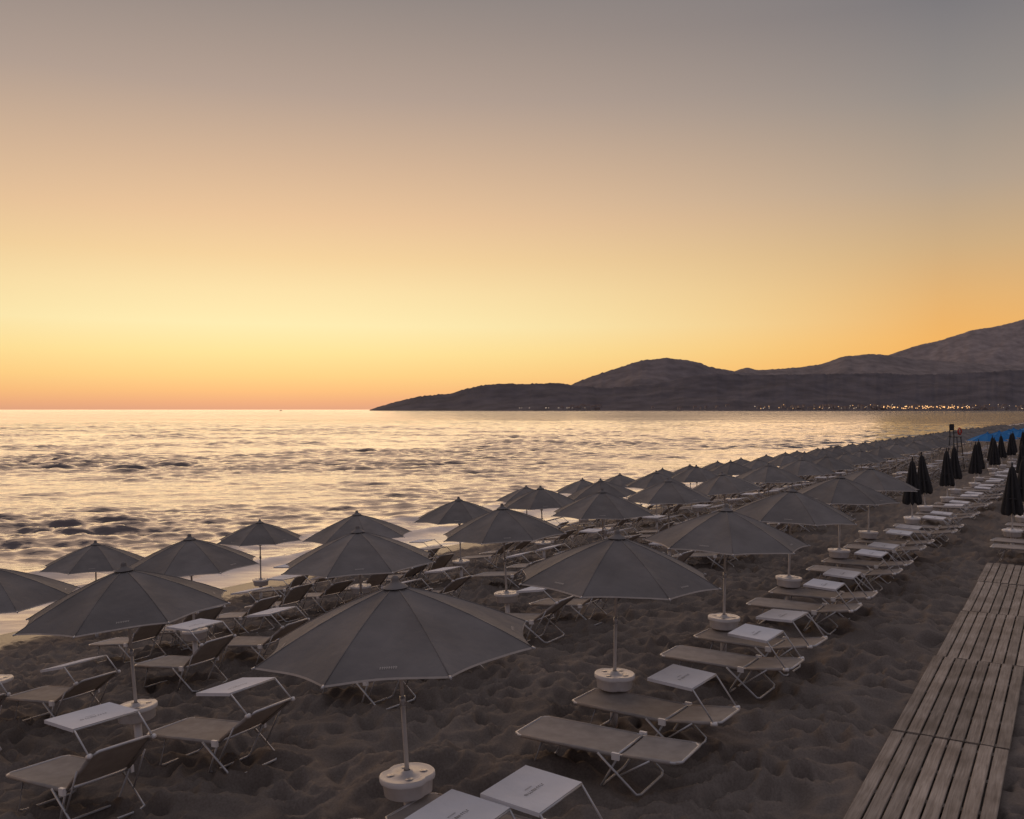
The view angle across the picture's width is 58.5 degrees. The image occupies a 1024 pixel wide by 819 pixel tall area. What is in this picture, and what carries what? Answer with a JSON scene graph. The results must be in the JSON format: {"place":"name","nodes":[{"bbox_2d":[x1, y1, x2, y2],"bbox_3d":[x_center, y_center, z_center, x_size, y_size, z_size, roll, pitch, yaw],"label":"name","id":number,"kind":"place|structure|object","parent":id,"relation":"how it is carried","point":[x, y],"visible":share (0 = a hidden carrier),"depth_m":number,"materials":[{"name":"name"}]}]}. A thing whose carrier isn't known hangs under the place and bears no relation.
{"place":"outdoors","nodes":[
{"label":"outdoors","id":0,"kind":"place"},
{"bbox_2d":[0,438,1023,818],"bbox_3d":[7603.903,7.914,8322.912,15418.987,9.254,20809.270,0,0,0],"label":"beach sand ground","id":1,"kind":"structure","parent":0,"point":[808,738],"depth_m":12.48,"materials":[{"name":"sand"}]},
{"bbox_2d":[0,568,79,692],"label":"beach umbrella","id":2,"kind":"object","parent":1,"relation":"on","point":[20,591],"visible":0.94,"depth_m":13.60,"materials":[{"name":"fabric"}]},
{"bbox_2d":[5,655,120,729],"bbox_3d":[-6.483,4.036,13.147,1.811,0.892,0.740,-7,-3,30],"label":"sun lounger","id":3,"kind":"object","parent":1,"relation":"on","point":[49,695],"visible":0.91,"depth_m":13.03,"materials":[{"name":"fabric"}]},
{"bbox_2d":[6,702,156,818],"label":"sun lounger","id":4,"kind":"object","parent":1,"relation":"on","point":[62,775],"visible":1,"depth_m":9.08,"materials":[{"name":"fabric"}]},
{"bbox_2d":[39,540,144,636],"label":"beach umbrella","id":5,"kind":"object","parent":1,"relation":"on","point":[95,557],"visible":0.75,"depth_m":22.03,"materials":[{"name":"fabric"}]},
{"bbox_2d":[12,562,230,737],"bbox_3d":[-4.749,3.138,11.300,2.389,2.511,2.398,0,0,-20],"label":"beach umbrella","id":6,"kind":"object","parent":1,"relation":"on","point":[124,596],"visible":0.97,"depth_m":10.79,"materials":[{"name":"fabric"}]},
{"bbox_2d":[88,624,165,663],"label":"sun lounger","id":7,"kind":"object","parent":1,"relation":"on","point":[145,633],"visible":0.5,"depth_m":17.68,"materials":[{"name":"metal"}]},
{"bbox_2d":[148,613,211,648],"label":"sun lounger","id":8,"kind":"object","parent":1,"relation":"on","point":[188,618],"visible":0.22,"depth_m":18.55,"materials":[{"name":"metal"}]},
{"bbox_2d":[135,618,236,691],"bbox_3d":[-5.315,3.966,14.830,1.748,1.019,0.740,-7,-4,30],"label":"sun lounger","id":9,"kind":"object","parent":1,"relation":"on","point":[209,650],"visible":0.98,"depth_m":14.68,"materials":[{"name":"metal"}]},
{"bbox_2d":[153,605,225,650],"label":"sun lounger","id":10,"kind":"object","parent":1,"relation":"on","point":[212,613],"visible":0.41,"depth_m":18.34,"materials":[{"name":"metal"}]},
{"bbox_2d":[129,534,258,653],"bbox_3d":[-5.970,3.566,17.000,2.394,2.515,2.397,0,0,-19],"label":"beach umbrella","id":11,"kind":"object","parent":1,"relation":"on","point":[189,555],"visible":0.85,"depth_m":16.54,"materials":[{"name":"fabric"}]},
{"bbox_2d":[146,677,294,773],"bbox_3d":[-3.350,3.588,10.454,1.788,0.929,0.740,-7,-3,30],"label":"sun lounger","id":12,"kind":"object","parent":1,"relation":"on","point":[213,732],"visible":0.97,"depth_m":10.38,"materials":[{"name":"metal"}]},
{"bbox_2d":[212,586,281,634],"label":"sun lounger","id":13,"kind":"object","parent":1,"relation":"on","point":[260,605],"visible":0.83,"depth_m":19.71,"materials":[{"name":"fabric"}]},
{"bbox_2d":[217,519,300,598],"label":"beach umbrella","id":14,"kind":"object","parent":1,"relation":"on","point":[260,533],"visible":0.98,"depth_m":26.50,"materials":[{"name":"fabric"}]},
{"bbox_2d":[220,606,309,665],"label":"sun lounger","id":15,"kind":"object","parent":1,"relation":"on","point":[259,642],"visible":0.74,"depth_m":15.97,"materials":[{"name":"fabric"}]},
{"bbox_2d":[244,575,313,621],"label":"sun lounger","id":16,"kind":"object","parent":1,"relation":"on","point":[296,594],"visible":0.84,"depth_m":21.09,"materials":[{"name":"metal"}]},
{"bbox_2d":[251,564,307,599],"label":"sun lounger","id":17,"kind":"object","parent":1,"relation":"on","point":[297,581],"visible":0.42,"depth_m":25.19,"materials":[{"name":"metal"}]},
{"bbox_2d":[294,576,354,611],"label":"sun lounger","id":18,"kind":"object","parent":1,"relation":"on","point":[336,588],"visible":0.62,"depth_m":21.99,"materials":[{"name":"metal"}]},
{"bbox_2d":[302,510,411,596],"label":"beach umbrella","id":19,"kind":"object","parent":1,"relation":"on","point":[348,525],"visible":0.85,"depth_m":21.19,"materials":[{"name":"fabric"}]},
{"bbox_2d":[281,525,435,596],"bbox_3d":[-2.470,3.134,14.800,2.394,2.515,2.397,0,0,-10],"label":"beach umbrella","id":20,"kind":"object","parent":1,"relation":"on","point":[358,551],"visible":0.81,"depth_m":14.22,"materials":[{"name":"fabric"}]},
{"bbox_2d":[336,573,389,603],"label":"sun lounger","id":21,"kind":"object","parent":1,"relation":"on","point":[375,580],"visible":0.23,"depth_m":22.70,"materials":[{"name":"fabric"}]},
{"bbox_2d":[323,679,415,708],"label":"sun lounger","id":22,"kind":"object","parent":1,"relation":"on","point":[366,684],"visible":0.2,"depth_m":12.31,"materials":[{"name":"metal"}]},
{"bbox_2d":[251,575,535,804],"bbox_3d":[-1.013,2.745,8.200,2.392,2.514,2.397,0,0,-2],"label":"beach umbrella","id":23,"kind":"object","parent":1,"relation":"on","point":[395,628],"visible":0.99,"depth_m":7.67,"materials":[{"name":"fabric"}]},
{"bbox_2d":[363,564,428,592],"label":"sun lounger","id":24,"kind":"object","parent":1,"relation":"on","point":[413,571],"visible":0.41,"depth_m":23.98,"materials":[{"name":"metal"}]},
{"bbox_2d":[398,546,454,583],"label":"sun lounger","id":25,"kind":"object","parent":1,"relation":"on","point":[441,561],"visible":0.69,"depth_m":25.41,"materials":[{"name":"fabric"}]},
{"bbox_2d":[352,789,515,818],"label":"sun lounger","id":26,"kind":"object","parent":1,"relation":"on","point":[452,804],"visible":1,"depth_m":6.94,"materials":[{"name":"metal"}]},
{"bbox_2d":[424,566,472,597],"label":"sun lounger","id":27,"kind":"object","parent":1,"relation":"on","point":[453,586],"visible":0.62,"depth_m":20.18,"materials":[{"name":"fabric"}]},
{"bbox_2d":[414,496,492,577],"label":"beach umbrella","id":28,"kind":"object","parent":1,"relation":"on","point":[458,511],"visible":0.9,"depth_m":24.81,"materials":[{"name":"fabric"}]},
{"bbox_2d":[459,542,514,568],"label":"sun lounger","id":29,"kind":"object","parent":1,"relation":"on","point":[499,551],"visible":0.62,"depth_m":28.08,"materials":[{"name":"metal"}]},
{"bbox_2d":[385,765,602,818],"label":"sun lounger","id":30,"kind":"object","parent":1,"relation":"on","point":[530,790],"visible":0.86,"depth_m":7.35,"materials":[{"name":"fabric"}]},
{"bbox_2d":[443,504,566,612],"bbox_3d":[-0.170,3.126,18.200,2.394,2.515,2.397,0,0,-5],"label":"beach umbrella","id":31,"kind":"object","parent":1,"relation":"on","point":[502,524],"visible":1,"depth_m":17.68,"materials":[{"name":"fabric"}]},
{"bbox_2d":[479,541,530,564],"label":"sun lounger","id":32,"kind":"object","parent":1,"relation":"on","point":[521,545],"visible":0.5,"depth_m":29.06,"materials":[{"name":"fabric"}]},
{"bbox_2d":[473,551,543,588],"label":"sun lounger","id":33,"kind":"object","parent":1,"relation":"on","point":[511,574],"visible":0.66,"depth_m":22.73,"materials":[{"name":"fabric"}]},
{"bbox_2d":[496,485,534,513],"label":"beach umbrella","id":34,"kind":"object","parent":1,"relation":"on","point":[507,498],"visible":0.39,"depth_m":37.29,"materials":[{"name":"fabric"}]},
{"bbox_2d":[506,543,570,580],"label":"sun lounger","id":35,"kind":"object","parent":1,"relation":"on","point":[518,566],"visible":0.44,"depth_m":24.08,"materials":[{"name":"metal"}]},
{"bbox_2d":[504,485,574,558],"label":"beach umbrella","id":36,"kind":"object","parent":1,"relation":"on","point":[540,498],"visible":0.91,"depth_m":28.10,"materials":[{"name":"fabric"}]},
{"bbox_2d":[507,586,575,642],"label":"sun lounger","id":37,"kind":"object","parent":1,"relation":"on","point":[531,618],"visible":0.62,"depth_m":15.94,"materials":[{"name":"fabric"}]},
{"bbox_2d":[529,524,576,552],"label":"sun lounger","id":38,"kind":"object","parent":1,"relation":"on","point":[564,536],"visible":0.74,"depth_m":31.30,"materials":[{"name":"metal"}]},
{"bbox_2d":[529,598,607,625],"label":"sun lounger","id":39,"kind":"object","parent":1,"relation":"on","point":[576,602],"visible":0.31,"depth_m":17.50,"materials":[{"name":"fabric"}]},
{"bbox_2d":[546,520,595,546],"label":"sun lounger","id":40,"kind":"object","parent":1,"relation":"on","point":[580,534],"visible":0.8,"depth_m":32.31,"materials":[{"name":"fabric"}]},
{"bbox_2d":[555,478,592,527],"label":"beach umbrella","id":41,"kind":"object","parent":1,"relation":"on","point":[574,487],"visible":0.57,"depth_m":40.62,"materials":[{"name":"fabric"}]},
{"bbox_2d":[568,478,636,538],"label":"beach umbrella","id":42,"kind":"object","parent":1,"relation":"on","point":[607,487],"visible":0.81,"depth_m":31.52,"materials":[{"name":"fabric"}]},
{"bbox_2d":[551,488,654,539],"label":"beach umbrella","id":43,"kind":"object","parent":1,"relation":"on","point":[602,504],"visible":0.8,"depth_m":21.22,"materials":[{"name":"fabric"}]},
{"bbox_2d":[515,716,700,795],"bbox_3d":[0.985,3.628,9.578,1.887,0.421,0.740,0,0,31],"label":"sun lounger","id":44,"kind":"object","parent":1,"relation":"on","point":[613,743],"visible":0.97,"depth_m":9.53,"materials":[{"name":"fabric"}]},
{"bbox_2d":[605,473,634,487],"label":"beach umbrella","id":45,"kind":"object","parent":1,"relation":"on","point":[619,479],"visible":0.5,"depth_m":44.32,"materials":[{"name":"fabric"}]},
{"bbox_2d":[519,530,721,727],"bbox_3d":[1.290,2.741,11.300,2.396,2.516,2.397,0,0,2],"label":"beach umbrella","id":46,"kind":"object","parent":1,"relation":"on","point":[616,564],"visible":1,"depth_m":10.78,"materials":[{"name":"fabric"}]},
{"bbox_2d":[624,515,674,547],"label":"sun lounger","id":47,"kind":"object","parent":1,"relation":"on","point":[664,526],"visible":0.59,"depth_m":29.36,"materials":[{"name":"fabric"}]},
{"bbox_2d":[572,664,740,745],"bbox_3d":[1.642,3.424,10.589,1.881,0.829,0.740,0,0,35],"label":"sun lounger","id":48,"kind":"object","parent":1,"relation":"on","point":[661,712],"visible":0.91,"depth_m":10.48,"materials":[{"name":"fabric"}]},
{"bbox_2d":[626,470,687,529],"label":"beach umbrella","id":49,"kind":"object","parent":1,"relation":"on","point":[649,480],"visible":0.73,"depth_m":35.19,"materials":[{"name":"fabric"}]},
{"bbox_2d":[627,478,712,555],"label":"beach umbrella","id":50,"kind":"object","parent":1,"relation":"on","point":[668,491],"visible":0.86,"depth_m":24.63,"materials":[{"name":"fabric"}]},
{"bbox_2d":[671,465,718,516],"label":"beach umbrella","id":51,"kind":"object","parent":1,"relation":"on","point":[696,473],"visible":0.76,"depth_m":38.42,"materials":[{"name":"fabric"}]},
{"bbox_2d":[672,552,733,569],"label":"sun lounger","id":52,"kind":"object","parent":1,"relation":"on","point":[704,554],"visible":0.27,"depth_m":23.20,"materials":[{"name":"fabric"}]},
{"bbox_2d":[642,504,810,651],"bbox_3d":[3.360,2.741,14.400,2.396,2.516,2.397,0,0,-14],"label":"beach umbrella","id":53,"kind":"object","parent":1,"relation":"on","point":[725,530],"visible":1,"depth_m":13.89,"materials":[{"name":"fabric"}]},
{"bbox_2d":[693,472,761,503],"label":"beach umbrella","id":54,"kind":"object","parent":1,"relation":"on","point":[722,483],"visible":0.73,"depth_m":27.74,"materials":[{"name":"fabric"}]},
{"bbox_2d":[709,460,751,508],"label":"beach umbrella","id":55,"kind":"object","parent":1,"relation":"on","point":[730,468],"visible":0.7,"depth_m":41.76,"materials":[{"name":"fabric"}]},
{"bbox_2d":[660,623,804,698],"bbox_3d":[3.021,3.424,12.631,1.881,0.829,0.740,0,0,35],"label":"sun lounger","id":56,"kind":"object","parent":1,"relation":"on","point":[728,661],"visible":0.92,"depth_m":12.51,"materials":[{"name":"fabric"}]},
{"bbox_2d":[742,458,777,498],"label":"beach umbrella","id":57,"kind":"object","parent":1,"relation":"on","point":[755,464],"visible":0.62,"depth_m":45.29,"materials":[{"name":"fabric"}]},
{"bbox_2d":[693,609,827,676],"bbox_3d":[3.693,3.422,13.668,1.876,0.832,0.740,0,0,37],"label":"sun lounger","id":58,"kind":"object","parent":1,"relation":"on","point":[721,636],"visible":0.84,"depth_m":13.50,"materials":[{"name":"fabric"}]},
{"bbox_2d":[737,463,805,522],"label":"beach umbrella","id":59,"kind":"object","parent":1,"relation":"on","point":[768,474],"visible":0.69,"depth_m":31.32,"materials":[{"name":"fabric"}]},
{"bbox_2d":[768,453,798,489],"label":"beach umbrella","id":60,"kind":"object","parent":1,"relation":"on","point":[785,458],"visible":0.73,"depth_m":48.75,"materials":[{"name":"fabric"}]},
{"bbox_2d":[733,486,856,599],"bbox_3d":[5.430,2.743,17.800,2.396,2.516,2.397,0,0,20],"label":"beach umbrella","id":61,"kind":"object","parent":1,"relation":"on","point":[791,506],"visible":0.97,"depth_m":17.27,"materials":[{"name":"fabric"}]},
{"bbox_2d":[746,578,862,634],"bbox_3d":[5.117,3.424,16.055,1.881,0.828,0.740,0,0,33],"label":"sun lounger","id":62,"kind":"object","parent":1,"relation":"on","point":[808,607],"visible":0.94,"depth_m":15.96,"materials":[{"name":"fabric"}]},
{"bbox_2d":[778,457,837,488],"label":"beach umbrella","id":63,"kind":"object","parent":1,"relation":"on","point":[801,467],"visible":0.65,"depth_m":34.67,"materials":[{"name":"fabric"}]},
{"bbox_2d":[768,568,877,618],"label":"sun lounger","id":64,"kind":"object","parent":1,"relation":"on","point":[823,594],"visible":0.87,"depth_m":17.04,"materials":[{"name":"fabric"}]},
{"bbox_2d":[810,448,838,480],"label":"beach umbrella","id":65,"kind":"object","parent":1,"relation":"on","point":[822,452],"visible":0.67,"depth_m":55.47,"materials":[{"name":"fabric"}]},
{"bbox_2d":[812,454,856,504],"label":"beach umbrella","id":66,"kind":"object","parent":1,"relation":"on","point":[829,463],"visible":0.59,"depth_m":38.00,"materials":[{"name":"fabric"}]},
{"bbox_2d":[797,473,899,577],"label":"beach umbrella","id":67,"kind":"object","parent":1,"relation":"on","point":[839,490],"visible":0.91,"depth_m":20.77,"materials":[{"name":"fabric"}]},
{"bbox_2d":[806,549,902,590],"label":"sun lounger","id":68,"kind":"object","parent":1,"relation":"on","point":[862,552],"visible":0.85,"depth_m":19.42,"materials":[{"name":"fabric"}]},
{"bbox_2d":[835,452,873,474],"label":"beach umbrella","id":69,"kind":"object","parent":1,"relation":"on","point":[850,459],"visible":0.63,"depth_m":41.49,"materials":[{"name":"fabric"}]},
{"bbox_2d":[821,542,913,583],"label":"sun lounger","id":70,"kind":"object","parent":1,"relation":"on","point":[865,563],"visible":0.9,"depth_m":20.50,"materials":[{"name":"metal"}]},
{"bbox_2d":[851,449,887,469],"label":"beach umbrella","id":71,"kind":"object","parent":1,"relation":"on","point":[868,456],"visible":0.47,"depth_m":45.08,"materials":[{"name":"fabric"}]},
{"bbox_2d":[843,465,918,544],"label":"beach umbrella","id":72,"kind":"object","parent":1,"relation":"on","point":[872,478],"visible":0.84,"depth_m":23.98,"materials":[{"name":"fabric"}]},
{"bbox_2d":[843,529,926,560],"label":"sun lounger","id":73,"kind":"object","parent":1,"relation":"on","point":[856,547],"visible":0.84,"depth_m":22.63,"materials":[{"name":"fabric"}]},
{"bbox_2d":[867,446,904,471],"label":"beach umbrella","id":74,"kind":"object","parent":1,"relation":"on","point":[880,451],"visible":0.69,"depth_m":48.16,"materials":[{"name":"fabric"}]},
{"bbox_2d":[854,524,934,559],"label":"sun lounger","id":75,"kind":"object","parent":1,"relation":"on","point":[900,543],"visible":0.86,"depth_m":23.75,"materials":[{"name":"fabric"}]},
{"bbox_2d":[885,442,917,478],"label":"beach umbrella","id":76,"kind":"object","parent":1,"relation":"on","point":[898,448],"visible":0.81,"depth_m":51.49,"materials":[{"name":"fabric"}]},
{"bbox_2d":[902,457,921,536],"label":"closed beach umbrella","id":77,"kind":"object","parent":1,"relation":"on","point":[908,498],"visible":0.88,"depth_m":27.49,"materials":[{"name":"fabric"}]},
{"bbox_2d":[883,515,957,547],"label":"sun lounger","id":78,"kind":"object","parent":1,"relation":"on","point":[933,532],"visible":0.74,"depth_m":25.72,"materials":[{"name":"metal"}]},
{"bbox_2d":[917,452,932,520],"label":"closed beach umbrella","id":79,"kind":"object","parent":1,"relation":"on","point":[925,484],"visible":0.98,"depth_m":30.87,"materials":[{"name":"fabric"}]},
{"bbox_2d":[893,511,963,541],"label":"sun lounger","id":80,"kind":"object","parent":1,"relation":"on","point":[938,527],"visible":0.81,"depth_m":26.81,"materials":[{"name":"fabric"}]},
{"bbox_2d":[843,563,1023,818],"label":"wooden boardwalk","id":81,"kind":"structure","parent":1,"relation":"on","point":[933,806],"depth_m":10.93,"materials":[{"name":"brown wood"}]},
{"bbox_2d":[913,504,974,531],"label":"sun lounger","id":82,"kind":"object","parent":1,"relation":"on","point":[950,519],"visible":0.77,"depth_m":28.87,"materials":[{"name":"metal"}]},
{"bbox_2d":[939,448,954,511],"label":"closed beach umbrella","id":83,"kind":"object","parent":1,"relation":"on","point":[946,478],"visible":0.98,"depth_m":34.01,"materials":[{"name":"fabric"}]},
{"bbox_2d":[916,500,979,524],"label":"sun lounger","id":84,"kind":"object","parent":1,"relation":"on","point":[955,514],"visible":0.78,"depth_m":30.07,"materials":[{"name":"metal"}]},
{"bbox_2d":[948,444,961,499],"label":"closed beach umbrella","id":85,"kind":"object","parent":1,"relation":"on","point":[956,467],"visible":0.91,"depth_m":37.42,"materials":[{"name":"fabric"}]},
{"bbox_2d":[948,424,964,468],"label":"lifeguard high chair","id":86,"kind":"object","parent":1,"relation":"on","point":[951,427],"visible":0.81,"depth_m":62.02,"materials":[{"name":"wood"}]},
{"bbox_2d":[932,494,988,518],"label":"sun lounger","id":87,"kind":"object","parent":1,"relation":"on","point":[965,507],"visible":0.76,"depth_m":32.24,"materials":[{"name":"fabric"}]},
{"bbox_2d":[934,491,992,515],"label":"sun lounger","id":88,"kind":"object","parent":1,"relation":"on","point":[969,504],"visible":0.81,"depth_m":33.35,"materials":[{"name":"metal"}]},
{"bbox_2d":[949,486,999,508],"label":"sun lounger","id":89,"kind":"object","parent":1,"relation":"on","point":[977,498],"visible":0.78,"depth_m":35.51,"materials":[{"name":"fabric"}]},
{"bbox_2d":[968,442,981,489],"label":"closed beach umbrella","id":90,"kind":"object","parent":1,"relation":"on","point":[975,466],"visible":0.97,"depth_m":40.55,"materials":[{"name":"fabric"}]},
{"bbox_2d":[966,432,1007,468],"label":"blue beach umbrella","id":91,"kind":"object","parent":1,"relation":"on","point":[986,437],"visible":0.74,"depth_m":59.62,"materials":[{"name":"fabric"}]},
{"bbox_2d":[989,437,1000,476],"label":"closed beach umbrella","id":92,"kind":"object","parent":1,"relation":"on","point":[994,459],"visible":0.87,"depth_m":47.01,"materials":[{"name":"fabric"}]},
{"bbox_2d":[997,434,1006,467],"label":"closed beach umbrella","id":93,"kind":"object","parent":1,"relation":"on","point":[1002,450],"visible":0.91,"depth_m":53.76,"materials":[{"name":"fabric"}]},
{"bbox_2d":[990,544,1023,561],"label":"sun lounger","id":94,"kind":"object","parent":1,"relation":"on","point":[1008,546],"visible":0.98,"depth_m":23.08,"materials":[{"name":"fabric"}]},
{"bbox_2d":[1007,434,1015,464],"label":"closed beach umbrella","id":95,"kind":"object","parent":1,"relation":"on","point":[1011,450],"visible":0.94,"depth_m":56.94,"materials":[{"name":"fabric"}]},
{"bbox_2d":[1000,462,1023,551],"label":"closed beach umbrella","id":96,"kind":"object","parent":1,"relation":"on","point":[1012,504],"visible":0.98,"depth_m":24.59,"materials":[{"name":"fabric"}]},
{"bbox_2d":[1015,456,1023,532],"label":"closed beach umbrella","id":97,"kind":"object","parent":1,"relation":"on","point":[1020,478],"visible":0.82,"depth_m":27.88,"materials":[{"name":"fabric"}]},
{"bbox_2d":[0,410,1023,634],"bbox_3d":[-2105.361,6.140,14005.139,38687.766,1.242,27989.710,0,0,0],"label":"sea water","id":98,"kind":"structure","parent":0,"point":[144,483],"depth_m":107.72,"materials":[{"name":"grey liquid"}]},
{"bbox_2d":[0,0,1023,409],"label":"sky","id":99,"kind":"structure","parent":0,"point":[205,204],"materials":[{"name":"orange"}]},
{"bbox_2d":[572,358,761,387],"bbox_3d":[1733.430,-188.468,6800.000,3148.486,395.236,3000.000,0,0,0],"label":"wooded hill","id":100,"kind":"structure","parent":0,"point":[646,372],"depth_m":6563.85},
{"bbox_2d":[370,370,1023,410],"bbox_3d":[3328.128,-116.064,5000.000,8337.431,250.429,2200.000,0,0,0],"label":"coastal headland hill","id":101,"kind":"structure","parent":0,"point":[739,392],"depth_m":4607.80,"materials":[{"name":"stone"}]},
{"bbox_2d":[561,404,1023,409],"bbox_3d":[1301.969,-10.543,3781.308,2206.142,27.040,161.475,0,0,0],"label":"coastal town","id":102,"kind":"object","parent":101,"relation":"on","point":[831,406],"visible":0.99,"depth_m":3754.48,"materials":[{"name":"concrete"}]},
{"bbox_2d":[735,354,1023,374],"bbox_3d":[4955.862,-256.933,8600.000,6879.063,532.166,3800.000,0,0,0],"label":"mountain ridge","id":103,"kind":"structure","parent":0,"point":[870,363],"depth_m":8402.13,"materials":[{"name":"stone"}]},
{"bbox_2d":[890,319,1023,365],"bbox_3d":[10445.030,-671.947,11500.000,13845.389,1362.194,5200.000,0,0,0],"label":"distant mountain","id":104,"kind":"structure","parent":0,"point":[1002,344],"depth_m":11108.81,"materials":[{"name":"stone"}]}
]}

